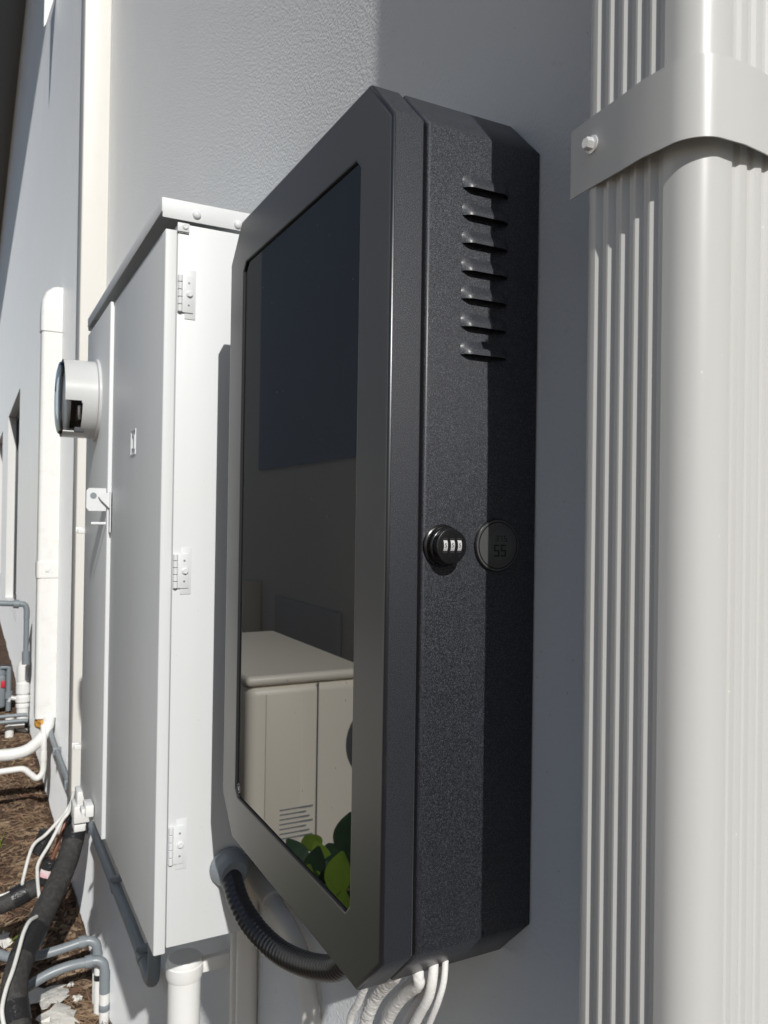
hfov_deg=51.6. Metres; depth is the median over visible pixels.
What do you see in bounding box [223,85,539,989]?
display cabinet
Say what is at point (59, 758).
diagonal conduit
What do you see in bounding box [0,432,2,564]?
window
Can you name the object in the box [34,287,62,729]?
pipe cover
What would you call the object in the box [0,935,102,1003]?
flexible conduit
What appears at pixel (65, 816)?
cable
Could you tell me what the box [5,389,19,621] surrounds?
window
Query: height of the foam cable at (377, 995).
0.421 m
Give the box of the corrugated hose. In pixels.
[210,847,346,982]
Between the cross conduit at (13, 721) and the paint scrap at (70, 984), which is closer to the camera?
the paint scrap at (70, 984)
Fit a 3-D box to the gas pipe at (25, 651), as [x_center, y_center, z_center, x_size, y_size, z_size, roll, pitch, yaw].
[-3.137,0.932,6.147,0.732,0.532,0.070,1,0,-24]
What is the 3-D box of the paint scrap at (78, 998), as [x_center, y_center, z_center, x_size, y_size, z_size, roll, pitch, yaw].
[-1.117,1.772,2.896,0.036,0.020,0.035,1,-1,30]
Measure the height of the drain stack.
0.698 m
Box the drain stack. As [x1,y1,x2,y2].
[8,656,30,732]
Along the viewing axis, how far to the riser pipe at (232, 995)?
1.46 m
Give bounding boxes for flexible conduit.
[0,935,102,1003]
[28,954,109,1023]
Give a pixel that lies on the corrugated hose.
(229, 867)
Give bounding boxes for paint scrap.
[0,930,12,948]
[28,984,68,1009]
[36,1003,78,1023]
[67,981,74,987]
[73,994,82,1002]
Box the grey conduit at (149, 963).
[88,821,160,987]
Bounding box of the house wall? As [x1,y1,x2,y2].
[0,0,591,1023]
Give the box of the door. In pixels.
[105,229,176,955]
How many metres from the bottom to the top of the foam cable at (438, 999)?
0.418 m
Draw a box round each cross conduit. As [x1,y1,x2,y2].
[0,713,27,718]
[0,719,27,723]
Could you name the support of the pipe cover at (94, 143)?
attached to the house wall
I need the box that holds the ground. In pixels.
[0,623,109,1023]
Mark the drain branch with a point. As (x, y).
(9, 729)
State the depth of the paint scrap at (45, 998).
2.90 m
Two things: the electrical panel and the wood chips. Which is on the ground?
the wood chips
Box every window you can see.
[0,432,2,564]
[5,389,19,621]
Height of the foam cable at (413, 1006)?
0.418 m
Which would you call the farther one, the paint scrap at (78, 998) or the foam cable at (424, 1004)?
the paint scrap at (78, 998)
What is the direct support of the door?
in the electrical panel
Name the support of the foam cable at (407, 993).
hanging from the display cabinet
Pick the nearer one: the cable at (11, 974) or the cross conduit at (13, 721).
the cable at (11, 974)
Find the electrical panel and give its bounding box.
[54,197,249,955]
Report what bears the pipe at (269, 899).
attached to the house wall
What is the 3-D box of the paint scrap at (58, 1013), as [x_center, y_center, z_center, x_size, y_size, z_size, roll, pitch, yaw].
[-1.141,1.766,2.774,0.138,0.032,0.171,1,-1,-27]
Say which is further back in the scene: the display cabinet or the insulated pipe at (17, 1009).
the insulated pipe at (17, 1009)
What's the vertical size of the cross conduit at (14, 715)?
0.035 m
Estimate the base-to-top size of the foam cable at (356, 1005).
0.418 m
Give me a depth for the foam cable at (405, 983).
0.77 m
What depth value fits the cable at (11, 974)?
2.41 m
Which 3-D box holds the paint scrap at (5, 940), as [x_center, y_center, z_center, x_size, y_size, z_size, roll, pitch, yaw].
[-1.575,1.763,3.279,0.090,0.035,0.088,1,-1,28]
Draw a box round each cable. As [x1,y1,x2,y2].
[0,790,74,895]
[0,915,37,1023]
[35,791,74,897]
[346,988,368,1023]
[359,978,401,1023]
[380,975,412,1023]
[381,971,424,1023]
[401,966,441,1023]
[409,964,438,1023]
[426,960,448,1023]
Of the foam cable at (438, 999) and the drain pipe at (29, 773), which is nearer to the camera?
the foam cable at (438, 999)
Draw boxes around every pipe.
[0,600,29,664]
[0,716,54,760]
[0,724,46,780]
[0,797,86,1023]
[0,818,66,914]
[165,948,229,1023]
[229,932,236,1023]
[235,878,258,1023]
[246,853,320,1023]
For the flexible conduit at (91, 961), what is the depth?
2.77 m
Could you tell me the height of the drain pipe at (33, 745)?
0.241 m
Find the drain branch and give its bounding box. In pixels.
[5,718,24,737]
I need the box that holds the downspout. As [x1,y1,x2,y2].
[570,0,767,1023]
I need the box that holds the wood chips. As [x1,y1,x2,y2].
[0,701,98,1018]
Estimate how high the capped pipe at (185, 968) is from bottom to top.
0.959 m
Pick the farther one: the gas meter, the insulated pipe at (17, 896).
the gas meter
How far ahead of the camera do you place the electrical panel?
1.21 m
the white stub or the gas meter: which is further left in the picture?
the gas meter
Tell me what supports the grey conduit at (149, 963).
attached to the house wall
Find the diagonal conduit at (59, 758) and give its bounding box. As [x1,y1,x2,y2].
[49,728,88,833]
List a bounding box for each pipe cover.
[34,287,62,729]
[67,0,111,803]
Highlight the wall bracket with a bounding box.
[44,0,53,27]
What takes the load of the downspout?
attached to the house wall
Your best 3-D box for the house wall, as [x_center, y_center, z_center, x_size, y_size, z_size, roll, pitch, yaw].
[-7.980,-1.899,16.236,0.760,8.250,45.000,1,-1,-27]
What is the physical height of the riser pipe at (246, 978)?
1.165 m
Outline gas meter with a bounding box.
[0,665,12,710]
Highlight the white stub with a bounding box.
[93,966,99,1014]
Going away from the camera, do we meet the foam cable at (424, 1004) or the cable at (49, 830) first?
the foam cable at (424, 1004)
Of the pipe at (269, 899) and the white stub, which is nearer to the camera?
the pipe at (269, 899)

